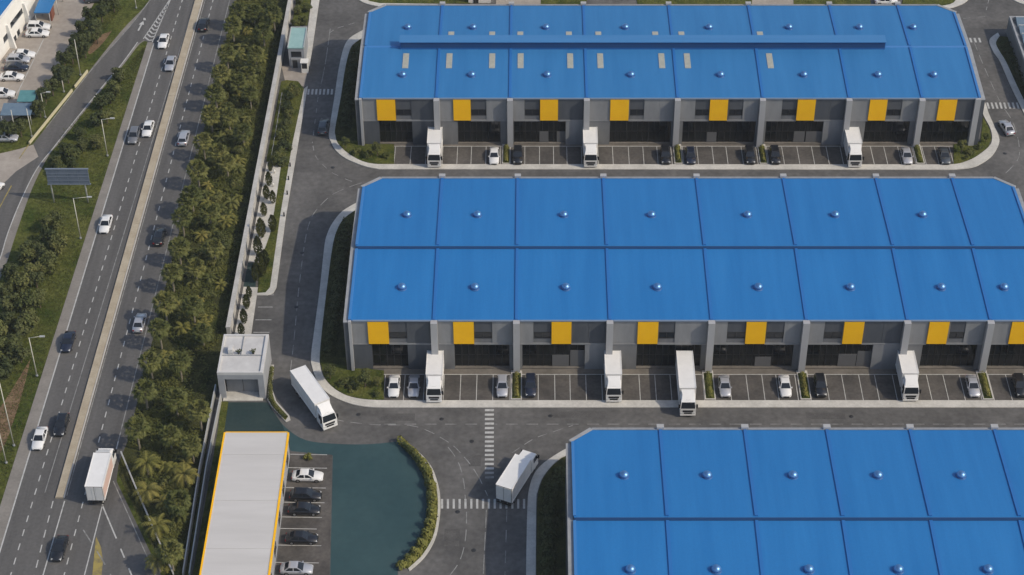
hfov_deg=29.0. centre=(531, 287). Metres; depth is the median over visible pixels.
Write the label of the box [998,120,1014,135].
car
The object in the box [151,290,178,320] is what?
fan palm
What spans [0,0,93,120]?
factory yard
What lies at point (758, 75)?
warehouse
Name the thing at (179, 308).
dwarf palm
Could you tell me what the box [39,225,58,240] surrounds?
thicket tree
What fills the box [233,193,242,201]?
dwarf palm
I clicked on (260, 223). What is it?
columnar shrub
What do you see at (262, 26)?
fan palm
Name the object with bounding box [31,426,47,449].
car
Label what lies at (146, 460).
feather palm
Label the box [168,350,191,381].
fan palm
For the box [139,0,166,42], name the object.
gore paving
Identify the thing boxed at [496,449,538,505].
box truck
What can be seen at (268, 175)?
columnar shrub
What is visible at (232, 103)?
belt shrub
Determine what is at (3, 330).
thicket tree
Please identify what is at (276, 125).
hedge fence
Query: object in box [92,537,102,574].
yellow hatched patch
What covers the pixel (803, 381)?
hedge strip
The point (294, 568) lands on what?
car
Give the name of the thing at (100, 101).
round tree
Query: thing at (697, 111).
window
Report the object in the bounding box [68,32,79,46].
round tree
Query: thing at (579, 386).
parking bays
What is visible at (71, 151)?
round tree
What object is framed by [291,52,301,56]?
window
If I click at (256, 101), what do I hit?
belt shrub
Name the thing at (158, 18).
highway markings
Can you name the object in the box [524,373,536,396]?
car
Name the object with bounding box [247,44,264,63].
fan palm
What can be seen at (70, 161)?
round tree
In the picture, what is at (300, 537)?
car
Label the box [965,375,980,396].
car
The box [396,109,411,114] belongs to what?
window
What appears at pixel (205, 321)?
dwarf palm
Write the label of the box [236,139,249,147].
dwarf palm
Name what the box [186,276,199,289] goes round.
dwarf palm
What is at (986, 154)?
pavement
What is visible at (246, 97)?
fan palm
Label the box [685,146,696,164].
car
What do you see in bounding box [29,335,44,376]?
street lamp
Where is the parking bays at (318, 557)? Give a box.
[276,452,331,574]
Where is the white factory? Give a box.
[0,0,38,60]
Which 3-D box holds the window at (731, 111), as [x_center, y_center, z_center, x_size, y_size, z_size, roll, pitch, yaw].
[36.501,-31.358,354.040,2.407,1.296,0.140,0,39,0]
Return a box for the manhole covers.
[294,152,1006,551]
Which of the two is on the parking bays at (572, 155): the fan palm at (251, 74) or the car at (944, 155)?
the car at (944, 155)
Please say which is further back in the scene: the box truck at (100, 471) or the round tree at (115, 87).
the round tree at (115, 87)
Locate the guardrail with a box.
[120,451,173,574]
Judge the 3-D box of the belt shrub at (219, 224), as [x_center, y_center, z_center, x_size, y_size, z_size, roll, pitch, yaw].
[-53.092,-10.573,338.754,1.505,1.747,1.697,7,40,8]
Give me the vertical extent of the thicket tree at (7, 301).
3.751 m
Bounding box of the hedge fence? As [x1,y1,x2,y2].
[271,94,281,155]
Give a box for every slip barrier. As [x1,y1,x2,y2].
[29,89,72,143]
[74,70,87,87]
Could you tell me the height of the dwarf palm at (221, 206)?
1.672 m
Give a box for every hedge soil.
[269,368,286,419]
[398,442,437,568]
[503,146,509,162]
[512,373,520,397]
[674,147,681,162]
[704,373,714,397]
[758,146,766,162]
[798,373,809,397]
[914,146,923,162]
[978,373,992,397]
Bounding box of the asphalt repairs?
[379,21,1007,545]
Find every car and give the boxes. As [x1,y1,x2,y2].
[0,71,24,81]
[0,87,15,98]
[0,132,18,142]
[0,182,4,189]
[3,61,28,71]
[5,53,30,63]
[12,49,35,57]
[25,28,49,37]
[26,20,50,29]
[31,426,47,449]
[50,535,68,561]
[53,413,69,436]
[60,331,75,351]
[84,0,98,3]
[98,214,112,232]
[127,126,140,143]
[132,313,146,332]
[141,120,154,136]
[152,228,166,245]
[157,33,169,48]
[164,55,176,70]
[177,130,190,145]
[198,17,209,31]
[279,561,313,574]
[285,530,318,544]
[288,502,320,515]
[289,487,321,501]
[291,468,323,482]
[318,119,329,134]
[387,375,400,396]
[407,375,419,396]
[488,147,499,164]
[496,374,508,396]
[512,145,523,164]
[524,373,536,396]
[660,145,671,164]
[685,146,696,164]
[718,375,731,396]
[744,145,755,164]
[769,145,780,164]
[778,375,791,396]
[813,373,827,396]
[874,0,897,3]
[900,147,912,164]
[937,147,950,164]
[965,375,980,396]
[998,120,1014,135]
[1011,373,1023,396]
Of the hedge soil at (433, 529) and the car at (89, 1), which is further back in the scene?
the car at (89, 1)
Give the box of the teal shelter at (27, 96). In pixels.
[17,90,37,102]
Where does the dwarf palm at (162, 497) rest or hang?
on the palm belt soil at (131, 453)
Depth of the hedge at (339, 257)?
325.69 m
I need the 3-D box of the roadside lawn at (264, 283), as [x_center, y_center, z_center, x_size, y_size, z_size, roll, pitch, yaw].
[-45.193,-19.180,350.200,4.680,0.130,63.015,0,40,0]
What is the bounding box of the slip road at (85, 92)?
[0,0,151,255]
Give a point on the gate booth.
(304, 65)
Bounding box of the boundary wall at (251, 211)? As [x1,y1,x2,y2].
[226,0,293,333]
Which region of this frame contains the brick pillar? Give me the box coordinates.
[49,6,54,20]
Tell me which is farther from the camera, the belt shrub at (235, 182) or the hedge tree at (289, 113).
the hedge tree at (289, 113)
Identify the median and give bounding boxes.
[55,0,202,497]
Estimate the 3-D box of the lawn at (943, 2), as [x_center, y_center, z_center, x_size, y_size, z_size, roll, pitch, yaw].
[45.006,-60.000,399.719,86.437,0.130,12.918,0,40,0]
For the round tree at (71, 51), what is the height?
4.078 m
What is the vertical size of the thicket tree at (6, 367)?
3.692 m
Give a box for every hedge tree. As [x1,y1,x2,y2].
[270,153,279,165]
[274,146,286,156]
[276,125,291,140]
[277,140,292,152]
[277,155,288,166]
[279,118,292,128]
[281,99,293,112]
[284,91,294,99]
[284,109,293,118]
[287,83,300,95]
[290,19,300,26]
[293,4,300,13]
[298,15,307,24]
[301,3,312,11]
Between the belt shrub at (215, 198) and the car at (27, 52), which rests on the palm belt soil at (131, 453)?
the belt shrub at (215, 198)
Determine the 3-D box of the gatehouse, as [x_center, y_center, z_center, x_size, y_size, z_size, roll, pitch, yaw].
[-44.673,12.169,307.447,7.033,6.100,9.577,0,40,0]
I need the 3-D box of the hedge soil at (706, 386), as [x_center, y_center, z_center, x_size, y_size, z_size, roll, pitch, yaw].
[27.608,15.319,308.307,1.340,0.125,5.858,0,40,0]
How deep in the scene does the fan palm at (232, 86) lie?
367.68 m
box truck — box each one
[84,448,116,503]
[290,365,337,429]
[424,350,443,401]
[426,126,442,166]
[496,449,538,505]
[582,127,598,166]
[604,350,623,401]
[675,350,697,415]
[843,127,863,166]
[895,350,920,400]
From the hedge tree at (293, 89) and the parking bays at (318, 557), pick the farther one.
the hedge tree at (293, 89)
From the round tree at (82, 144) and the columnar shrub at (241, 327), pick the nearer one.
the columnar shrub at (241, 327)
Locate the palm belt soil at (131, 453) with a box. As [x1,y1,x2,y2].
[118,0,287,574]
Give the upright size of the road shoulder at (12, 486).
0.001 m
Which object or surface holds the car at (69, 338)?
on the highway
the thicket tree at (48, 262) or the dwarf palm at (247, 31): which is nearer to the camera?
the thicket tree at (48, 262)
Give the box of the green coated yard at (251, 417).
[224,402,288,472]
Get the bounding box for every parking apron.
[384,368,1023,373]
[394,142,953,145]
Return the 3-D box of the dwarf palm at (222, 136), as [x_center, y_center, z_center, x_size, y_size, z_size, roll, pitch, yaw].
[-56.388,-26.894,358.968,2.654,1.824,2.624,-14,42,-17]
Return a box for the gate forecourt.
[282,66,308,86]
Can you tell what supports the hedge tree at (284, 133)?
on the roadside lawn at (264, 283)
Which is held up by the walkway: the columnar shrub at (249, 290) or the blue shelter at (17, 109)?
the columnar shrub at (249, 290)
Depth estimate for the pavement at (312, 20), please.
389.08 m
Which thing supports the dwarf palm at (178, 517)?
on the palm belt soil at (131, 453)
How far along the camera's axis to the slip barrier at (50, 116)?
364.59 m
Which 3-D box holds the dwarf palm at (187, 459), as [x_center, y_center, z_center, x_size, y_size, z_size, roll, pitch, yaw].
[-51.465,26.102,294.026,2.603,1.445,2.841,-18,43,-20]
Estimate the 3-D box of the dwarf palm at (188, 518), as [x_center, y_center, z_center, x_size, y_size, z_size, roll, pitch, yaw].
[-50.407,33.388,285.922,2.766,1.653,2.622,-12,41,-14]
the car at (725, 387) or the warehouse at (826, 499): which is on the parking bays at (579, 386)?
the car at (725, 387)
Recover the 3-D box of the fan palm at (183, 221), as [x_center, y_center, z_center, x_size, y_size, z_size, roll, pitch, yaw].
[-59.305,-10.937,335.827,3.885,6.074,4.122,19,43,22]
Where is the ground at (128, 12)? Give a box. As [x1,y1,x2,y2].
[0,0,291,574]
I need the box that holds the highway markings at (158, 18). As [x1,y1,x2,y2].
[0,0,229,574]
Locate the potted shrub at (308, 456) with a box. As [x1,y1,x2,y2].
[303,452,312,459]
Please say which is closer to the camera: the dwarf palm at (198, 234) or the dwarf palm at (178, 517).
the dwarf palm at (178, 517)
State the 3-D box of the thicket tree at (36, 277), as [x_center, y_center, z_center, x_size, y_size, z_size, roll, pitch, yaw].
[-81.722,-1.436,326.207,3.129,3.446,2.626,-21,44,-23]
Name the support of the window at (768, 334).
in the warehouse at (517, 272)
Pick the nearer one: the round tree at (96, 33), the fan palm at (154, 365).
the fan palm at (154, 365)
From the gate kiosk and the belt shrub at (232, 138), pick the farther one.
the gate kiosk
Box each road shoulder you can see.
[0,1,148,277]
[0,42,153,546]
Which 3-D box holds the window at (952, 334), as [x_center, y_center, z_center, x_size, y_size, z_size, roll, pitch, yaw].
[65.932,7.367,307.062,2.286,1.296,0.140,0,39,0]
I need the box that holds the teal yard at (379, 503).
[282,424,427,574]
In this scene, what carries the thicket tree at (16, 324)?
on the ground at (128, 12)
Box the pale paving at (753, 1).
[496,0,793,3]
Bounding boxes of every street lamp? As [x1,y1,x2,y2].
[0,385,14,446]
[0,436,7,463]
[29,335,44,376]
[73,196,91,238]
[74,39,81,75]
[101,117,114,156]
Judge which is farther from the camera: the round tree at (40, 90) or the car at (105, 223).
the round tree at (40, 90)
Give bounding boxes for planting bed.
[320,211,354,365]
[335,38,367,162]
[536,457,565,574]
[996,36,1023,98]
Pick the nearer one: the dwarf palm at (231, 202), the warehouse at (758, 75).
the dwarf palm at (231, 202)
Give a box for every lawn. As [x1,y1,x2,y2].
[258,80,303,292]
[293,0,310,24]
[321,362,383,399]
[337,141,393,163]
[369,0,469,3]
[541,0,954,5]
[954,118,990,163]
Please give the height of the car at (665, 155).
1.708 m
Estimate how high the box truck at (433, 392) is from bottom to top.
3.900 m
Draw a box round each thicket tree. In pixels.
[0,261,19,278]
[0,283,12,297]
[0,292,20,311]
[0,311,16,328]
[0,319,7,336]
[0,332,19,358]
[0,355,14,376]
[6,271,29,291]
[6,342,31,362]
[10,312,33,337]
[14,288,37,311]
[15,330,22,345]
[16,243,34,263]
[22,308,39,330]
[24,239,41,252]
[24,261,45,273]
[27,270,44,287]
[31,288,46,307]
[32,243,55,260]
[37,252,57,273]
[38,210,63,230]
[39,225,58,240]
[47,233,67,255]
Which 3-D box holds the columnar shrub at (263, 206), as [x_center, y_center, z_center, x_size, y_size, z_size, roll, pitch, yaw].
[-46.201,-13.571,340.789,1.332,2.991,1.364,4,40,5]
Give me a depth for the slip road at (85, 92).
365.34 m
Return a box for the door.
[292,60,297,67]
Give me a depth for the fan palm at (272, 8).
384.54 m
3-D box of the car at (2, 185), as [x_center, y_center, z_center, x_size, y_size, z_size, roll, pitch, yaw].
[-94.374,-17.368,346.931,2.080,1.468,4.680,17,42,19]
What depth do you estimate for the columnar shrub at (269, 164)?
351.18 m
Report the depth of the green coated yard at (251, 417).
302.67 m
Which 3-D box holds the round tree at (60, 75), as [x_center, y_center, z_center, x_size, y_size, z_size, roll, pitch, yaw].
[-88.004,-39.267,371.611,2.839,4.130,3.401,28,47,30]
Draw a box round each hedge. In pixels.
[267,366,287,417]
[322,216,353,355]
[395,435,437,570]
[1000,41,1023,94]
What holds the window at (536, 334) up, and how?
in the warehouse at (517, 272)
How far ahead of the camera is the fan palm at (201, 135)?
351.49 m
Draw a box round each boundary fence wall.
[182,384,216,574]
[188,394,221,574]
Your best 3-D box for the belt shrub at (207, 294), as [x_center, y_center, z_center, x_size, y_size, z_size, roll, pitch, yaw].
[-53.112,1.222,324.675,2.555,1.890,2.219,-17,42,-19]
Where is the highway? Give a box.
[0,0,234,574]
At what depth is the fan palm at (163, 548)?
274.80 m
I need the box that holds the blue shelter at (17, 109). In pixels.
[0,103,35,124]
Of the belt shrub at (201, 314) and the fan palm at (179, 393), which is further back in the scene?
the belt shrub at (201, 314)
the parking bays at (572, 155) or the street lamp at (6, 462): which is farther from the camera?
the parking bays at (572, 155)
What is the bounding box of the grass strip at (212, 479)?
[193,401,227,574]
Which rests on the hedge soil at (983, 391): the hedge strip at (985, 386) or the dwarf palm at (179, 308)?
the hedge strip at (985, 386)
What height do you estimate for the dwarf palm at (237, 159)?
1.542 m
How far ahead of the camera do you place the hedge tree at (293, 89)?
369.94 m
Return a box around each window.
[3,33,7,43]
[10,8,22,27]
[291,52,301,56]
[302,63,306,68]
[389,332,406,337]
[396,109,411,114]
[471,109,485,114]
[474,332,491,337]
[525,109,539,114]
[534,332,550,337]
[630,109,643,114]
[658,332,674,337]
[695,109,709,114]
[727,332,745,337]
[729,109,742,114]
[766,332,783,337]
[781,109,796,114]
[823,332,841,337]
[886,109,900,114]
[949,332,964,337]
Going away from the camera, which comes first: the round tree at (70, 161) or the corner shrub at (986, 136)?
the round tree at (70, 161)
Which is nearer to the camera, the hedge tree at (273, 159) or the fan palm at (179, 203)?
the fan palm at (179, 203)
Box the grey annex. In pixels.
[1006,16,1023,80]
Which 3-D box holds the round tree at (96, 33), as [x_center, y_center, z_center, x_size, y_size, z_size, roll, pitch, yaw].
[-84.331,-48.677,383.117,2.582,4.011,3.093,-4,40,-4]
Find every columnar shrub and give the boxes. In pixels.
[237,322,244,333]
[239,308,247,323]
[242,294,249,308]
[245,286,251,297]
[251,263,260,281]
[253,235,262,253]
[254,252,266,275]
[255,217,265,237]
[260,202,266,215]
[261,249,269,266]
[262,184,269,198]
[265,171,272,185]
[267,160,272,170]
[268,214,276,231]
[269,190,275,202]
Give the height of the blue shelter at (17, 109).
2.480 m
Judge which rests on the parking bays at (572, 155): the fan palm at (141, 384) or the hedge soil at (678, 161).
the hedge soil at (678, 161)
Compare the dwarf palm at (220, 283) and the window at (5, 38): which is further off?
the window at (5, 38)
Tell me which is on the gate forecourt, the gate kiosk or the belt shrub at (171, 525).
the gate kiosk
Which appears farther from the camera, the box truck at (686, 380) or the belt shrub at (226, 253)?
the belt shrub at (226, 253)
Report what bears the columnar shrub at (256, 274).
on the walkway
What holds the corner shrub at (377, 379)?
on the corner lawn at (362, 392)
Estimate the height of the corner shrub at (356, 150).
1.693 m
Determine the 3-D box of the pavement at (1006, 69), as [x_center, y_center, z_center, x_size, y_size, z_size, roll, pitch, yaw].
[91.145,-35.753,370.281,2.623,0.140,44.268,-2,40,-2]
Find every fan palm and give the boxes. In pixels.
[123,416,150,450]
[131,378,158,409]
[137,351,161,379]
[147,317,170,348]
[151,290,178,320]
[156,537,184,570]
[157,422,181,451]
[160,263,183,291]
[162,386,187,416]
[163,489,191,516]
[167,236,190,264]
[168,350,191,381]
[170,207,192,236]
[175,192,195,210]
[179,183,202,212]
[180,434,202,463]
[181,294,204,322]
[184,257,206,278]
[186,158,209,188]
[186,398,211,430]
[191,322,213,346]
[192,131,213,159]
[198,204,220,223]
[200,104,220,131]
[202,237,225,258]
[204,83,225,107]
[207,142,228,168]
[210,63,231,87]
[217,43,236,68]
[217,154,235,176]
[219,106,238,129]
[222,14,242,41]
[227,2,245,19]
[227,74,247,93]
[232,124,253,145]
[238,65,256,84]
[241,84,259,109]
[244,3,264,25]
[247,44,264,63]
[252,22,273,45]
[263,3,282,31]
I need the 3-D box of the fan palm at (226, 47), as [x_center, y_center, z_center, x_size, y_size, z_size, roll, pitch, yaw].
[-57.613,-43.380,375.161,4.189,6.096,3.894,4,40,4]
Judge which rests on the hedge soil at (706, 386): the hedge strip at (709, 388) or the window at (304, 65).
the hedge strip at (709, 388)
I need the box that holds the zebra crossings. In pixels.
[307,38,1019,508]
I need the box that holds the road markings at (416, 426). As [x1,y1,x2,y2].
[14,0,1019,574]
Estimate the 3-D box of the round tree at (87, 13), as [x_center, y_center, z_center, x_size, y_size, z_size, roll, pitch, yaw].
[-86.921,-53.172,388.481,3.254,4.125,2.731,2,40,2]
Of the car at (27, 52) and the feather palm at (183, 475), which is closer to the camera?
the feather palm at (183, 475)
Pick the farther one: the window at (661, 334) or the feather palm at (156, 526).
the window at (661, 334)
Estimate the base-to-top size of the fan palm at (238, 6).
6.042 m
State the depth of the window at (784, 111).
353.97 m
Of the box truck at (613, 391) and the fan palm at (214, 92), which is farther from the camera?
the fan palm at (214, 92)
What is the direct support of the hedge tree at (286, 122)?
on the roadside lawn at (264, 283)
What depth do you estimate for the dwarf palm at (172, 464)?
293.01 m
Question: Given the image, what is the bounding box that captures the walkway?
[235,162,280,333]
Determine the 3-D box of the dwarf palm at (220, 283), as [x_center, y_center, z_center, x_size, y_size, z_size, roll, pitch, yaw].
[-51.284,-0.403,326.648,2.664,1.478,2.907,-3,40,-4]
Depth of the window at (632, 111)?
353.97 m
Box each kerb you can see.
[267,365,289,421]
[408,454,439,570]
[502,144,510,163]
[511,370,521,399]
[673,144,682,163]
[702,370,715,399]
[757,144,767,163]
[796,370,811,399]
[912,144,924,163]
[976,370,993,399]
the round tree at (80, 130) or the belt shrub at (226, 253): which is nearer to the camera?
the belt shrub at (226, 253)
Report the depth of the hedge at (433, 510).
285.52 m
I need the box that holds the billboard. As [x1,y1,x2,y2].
[45,168,90,202]
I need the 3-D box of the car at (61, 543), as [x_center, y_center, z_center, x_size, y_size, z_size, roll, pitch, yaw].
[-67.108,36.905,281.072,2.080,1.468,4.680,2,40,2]
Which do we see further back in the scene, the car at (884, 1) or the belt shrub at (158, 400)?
the car at (884, 1)
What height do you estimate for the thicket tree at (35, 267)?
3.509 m
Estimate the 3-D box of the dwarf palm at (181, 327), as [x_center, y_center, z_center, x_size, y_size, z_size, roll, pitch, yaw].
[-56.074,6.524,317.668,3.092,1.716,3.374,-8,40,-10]
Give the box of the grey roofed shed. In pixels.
[199,432,289,574]
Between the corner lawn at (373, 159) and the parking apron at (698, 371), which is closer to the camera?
the parking apron at (698, 371)
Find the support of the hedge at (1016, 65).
on the planting bed at (1000, 40)
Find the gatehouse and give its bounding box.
[217,334,271,400]
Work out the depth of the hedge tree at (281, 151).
353.69 m
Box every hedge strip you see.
[504,144,508,161]
[514,371,518,396]
[675,144,680,161]
[705,371,712,396]
[760,144,765,160]
[800,371,808,396]
[915,145,922,161]
[979,371,990,396]
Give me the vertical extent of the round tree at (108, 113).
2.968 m
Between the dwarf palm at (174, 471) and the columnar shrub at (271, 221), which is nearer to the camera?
the dwarf palm at (174, 471)
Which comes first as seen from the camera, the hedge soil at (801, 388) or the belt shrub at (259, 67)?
the hedge soil at (801, 388)
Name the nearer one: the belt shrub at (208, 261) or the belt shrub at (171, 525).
the belt shrub at (171, 525)
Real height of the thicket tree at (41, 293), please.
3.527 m
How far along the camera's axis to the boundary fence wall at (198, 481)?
291.22 m
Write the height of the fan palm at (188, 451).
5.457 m
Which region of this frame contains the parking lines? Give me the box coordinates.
[253,146,1023,562]
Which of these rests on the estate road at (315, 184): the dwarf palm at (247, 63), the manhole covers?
the manhole covers
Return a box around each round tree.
[0,119,16,135]
[14,118,27,136]
[29,99,46,117]
[35,86,50,102]
[43,78,59,95]
[47,154,60,167]
[51,64,62,74]
[53,69,71,86]
[53,159,66,167]
[55,51,71,65]
[58,141,73,155]
[59,65,74,83]
[64,45,78,63]
[64,147,81,160]
[64,156,78,167]
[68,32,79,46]
[71,126,86,136]
[74,20,87,32]
[75,136,88,150]
[76,31,91,42]
[77,41,90,57]
[82,6,96,19]
[87,18,101,30]
[89,26,102,43]
[89,110,105,125]
[89,134,103,147]
[93,3,108,21]
[93,93,108,108]
[99,0,111,14]
[99,108,116,122]
[102,91,115,103]
[104,0,119,11]
[106,79,121,95]
[110,67,124,79]
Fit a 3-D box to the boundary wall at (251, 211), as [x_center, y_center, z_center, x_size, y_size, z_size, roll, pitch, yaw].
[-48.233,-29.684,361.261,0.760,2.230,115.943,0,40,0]
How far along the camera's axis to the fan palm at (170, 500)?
283.16 m
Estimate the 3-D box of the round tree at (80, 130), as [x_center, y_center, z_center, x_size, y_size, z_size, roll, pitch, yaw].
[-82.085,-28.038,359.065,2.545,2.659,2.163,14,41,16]
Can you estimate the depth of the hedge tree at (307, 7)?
392.57 m
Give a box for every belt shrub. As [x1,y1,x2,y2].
[153,396,163,406]
[159,475,174,491]
[163,520,177,532]
[175,421,185,431]
[176,313,185,320]
[190,220,199,227]
[196,249,208,258]
[197,311,204,318]
[201,290,216,299]
[204,257,217,266]
[207,221,217,230]
[211,192,223,204]
[214,230,227,238]
[217,120,228,127]
[217,221,225,229]
[218,234,231,243]
[219,83,229,92]
[220,249,228,259]
[222,239,232,249]
[226,99,236,107]
[227,136,237,144]
[229,68,235,74]
[229,176,243,187]
[230,61,236,67]
[232,36,241,43]
[232,108,245,117]
[232,145,243,155]
[240,24,252,33]
[244,39,254,45]
[252,98,259,105]
[253,62,262,76]
[253,66,261,74]
[264,0,273,6]
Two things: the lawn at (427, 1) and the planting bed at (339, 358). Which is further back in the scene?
the lawn at (427, 1)
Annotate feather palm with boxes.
[132,450,160,476]
[132,481,162,506]
[139,513,169,540]
[144,548,170,574]
[171,462,199,488]
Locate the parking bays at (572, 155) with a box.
[394,146,953,163]
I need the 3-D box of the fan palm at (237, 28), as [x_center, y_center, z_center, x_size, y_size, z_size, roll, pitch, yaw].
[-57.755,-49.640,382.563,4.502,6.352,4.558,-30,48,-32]
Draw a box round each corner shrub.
[323,363,336,378]
[336,378,351,386]
[341,136,349,148]
[345,380,359,392]
[351,147,360,155]
[356,368,371,386]
[361,150,371,158]
[372,141,381,155]
[373,376,380,386]
[381,151,389,158]
[957,139,966,151]
[966,147,975,155]
[983,133,989,141]
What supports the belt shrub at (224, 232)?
on the palm belt soil at (131, 453)
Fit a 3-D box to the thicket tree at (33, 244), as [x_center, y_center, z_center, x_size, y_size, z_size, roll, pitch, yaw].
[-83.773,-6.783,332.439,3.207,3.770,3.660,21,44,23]
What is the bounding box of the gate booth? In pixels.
[300,58,308,72]
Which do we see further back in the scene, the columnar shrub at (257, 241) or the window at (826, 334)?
the columnar shrub at (257, 241)
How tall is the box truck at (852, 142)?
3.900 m
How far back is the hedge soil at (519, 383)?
308.27 m
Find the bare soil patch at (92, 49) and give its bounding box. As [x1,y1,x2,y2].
[0,31,110,450]
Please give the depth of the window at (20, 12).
384.42 m
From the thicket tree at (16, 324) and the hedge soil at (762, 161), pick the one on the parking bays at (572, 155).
the hedge soil at (762, 161)
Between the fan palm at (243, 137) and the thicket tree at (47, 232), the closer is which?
the thicket tree at (47, 232)
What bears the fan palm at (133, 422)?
on the palm belt soil at (131, 453)
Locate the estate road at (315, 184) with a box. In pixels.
[191,0,1023,574]
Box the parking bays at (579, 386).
[384,375,1023,399]
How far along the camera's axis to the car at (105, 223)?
338.52 m
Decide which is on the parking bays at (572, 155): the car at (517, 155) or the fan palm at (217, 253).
the car at (517, 155)
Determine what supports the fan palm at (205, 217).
on the palm belt soil at (131, 453)
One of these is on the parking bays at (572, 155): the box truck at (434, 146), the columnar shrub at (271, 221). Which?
the box truck at (434, 146)
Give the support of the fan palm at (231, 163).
on the palm belt soil at (131, 453)
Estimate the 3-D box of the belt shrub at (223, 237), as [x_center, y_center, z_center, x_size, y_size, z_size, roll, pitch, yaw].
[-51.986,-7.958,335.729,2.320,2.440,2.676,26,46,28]
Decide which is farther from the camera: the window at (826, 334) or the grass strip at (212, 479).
the window at (826, 334)
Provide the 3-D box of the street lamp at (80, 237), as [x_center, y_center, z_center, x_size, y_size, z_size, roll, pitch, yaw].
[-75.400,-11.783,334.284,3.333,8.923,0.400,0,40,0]
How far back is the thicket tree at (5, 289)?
323.07 m
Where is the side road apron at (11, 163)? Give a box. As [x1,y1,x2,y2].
[0,145,37,182]
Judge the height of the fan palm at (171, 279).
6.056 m
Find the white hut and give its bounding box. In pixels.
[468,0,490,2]
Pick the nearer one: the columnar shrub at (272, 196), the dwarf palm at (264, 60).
the columnar shrub at (272, 196)
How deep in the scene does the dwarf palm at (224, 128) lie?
360.12 m
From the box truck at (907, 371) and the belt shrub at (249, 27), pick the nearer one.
the box truck at (907, 371)
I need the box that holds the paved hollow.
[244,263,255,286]
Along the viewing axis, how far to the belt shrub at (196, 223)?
338.87 m
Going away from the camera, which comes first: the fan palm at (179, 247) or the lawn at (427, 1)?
the fan palm at (179, 247)
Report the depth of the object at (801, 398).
307.94 m
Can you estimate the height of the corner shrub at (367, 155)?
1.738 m
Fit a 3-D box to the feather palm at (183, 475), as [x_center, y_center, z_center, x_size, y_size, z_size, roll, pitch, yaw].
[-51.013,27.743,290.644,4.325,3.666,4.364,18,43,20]
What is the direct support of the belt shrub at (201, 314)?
on the palm belt soil at (131, 453)
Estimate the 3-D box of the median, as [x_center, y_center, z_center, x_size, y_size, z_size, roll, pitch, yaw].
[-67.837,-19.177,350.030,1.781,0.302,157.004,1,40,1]
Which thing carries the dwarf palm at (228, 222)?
on the palm belt soil at (131, 453)
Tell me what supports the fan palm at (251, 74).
on the palm belt soil at (131, 453)
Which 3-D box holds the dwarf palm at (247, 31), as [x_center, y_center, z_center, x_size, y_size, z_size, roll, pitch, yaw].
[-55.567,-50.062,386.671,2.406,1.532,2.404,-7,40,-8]
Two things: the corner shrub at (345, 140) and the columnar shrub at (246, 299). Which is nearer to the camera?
the columnar shrub at (246, 299)
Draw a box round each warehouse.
[343,174,1023,371]
[355,1,985,146]
[565,424,1023,574]
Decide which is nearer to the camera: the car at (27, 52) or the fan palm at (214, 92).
the fan palm at (214, 92)
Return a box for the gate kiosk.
[287,27,307,67]
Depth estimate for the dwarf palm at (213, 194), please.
345.04 m
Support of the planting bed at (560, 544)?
on the estate road at (315, 184)
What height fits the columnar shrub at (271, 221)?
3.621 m
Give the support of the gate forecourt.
on the estate road at (315, 184)
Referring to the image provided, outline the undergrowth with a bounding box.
[129,0,285,574]
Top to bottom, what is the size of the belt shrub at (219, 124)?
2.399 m
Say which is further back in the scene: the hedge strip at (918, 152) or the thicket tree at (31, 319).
the hedge strip at (918, 152)
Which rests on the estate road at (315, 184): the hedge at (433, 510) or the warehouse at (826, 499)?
the warehouse at (826, 499)
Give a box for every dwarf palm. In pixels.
[152,494,166,511]
[155,460,172,473]
[158,353,168,365]
[159,350,172,359]
[162,463,180,477]
[164,462,177,474]
[171,510,187,522]
[173,300,184,311]
[173,321,190,334]
[174,512,190,523]
[178,456,192,468]
[178,470,196,486]
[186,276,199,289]
[193,230,208,243]
[196,318,210,330]
[199,197,215,205]
[200,190,210,198]
[201,181,212,189]
[201,314,213,322]
[203,273,215,285]
[206,228,217,237]
[208,190,222,197]
[213,132,227,143]
[214,203,227,213]
[214,278,228,291]
[215,125,229,136]
[217,215,234,227]
[220,209,235,221]
[223,197,239,209]
[228,217,239,226]
[232,163,245,175]
[233,43,247,50]
[233,154,245,163]
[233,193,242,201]
[235,51,242,59]
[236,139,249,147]
[240,60,252,66]
[240,116,251,124]
[242,26,252,35]
[260,54,268,63]
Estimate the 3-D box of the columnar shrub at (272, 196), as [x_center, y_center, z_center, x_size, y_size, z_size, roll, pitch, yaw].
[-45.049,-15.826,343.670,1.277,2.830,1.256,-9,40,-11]
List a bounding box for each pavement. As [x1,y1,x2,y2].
[256,86,307,295]
[307,0,318,65]
[311,203,1023,407]
[329,30,998,169]
[359,0,411,6]
[526,449,565,574]
[943,0,967,8]
[989,33,1023,112]
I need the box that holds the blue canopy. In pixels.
[34,0,62,27]
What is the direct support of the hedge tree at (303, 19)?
on the roadside lawn at (303, 13)
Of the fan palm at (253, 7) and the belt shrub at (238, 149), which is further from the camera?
the fan palm at (253, 7)

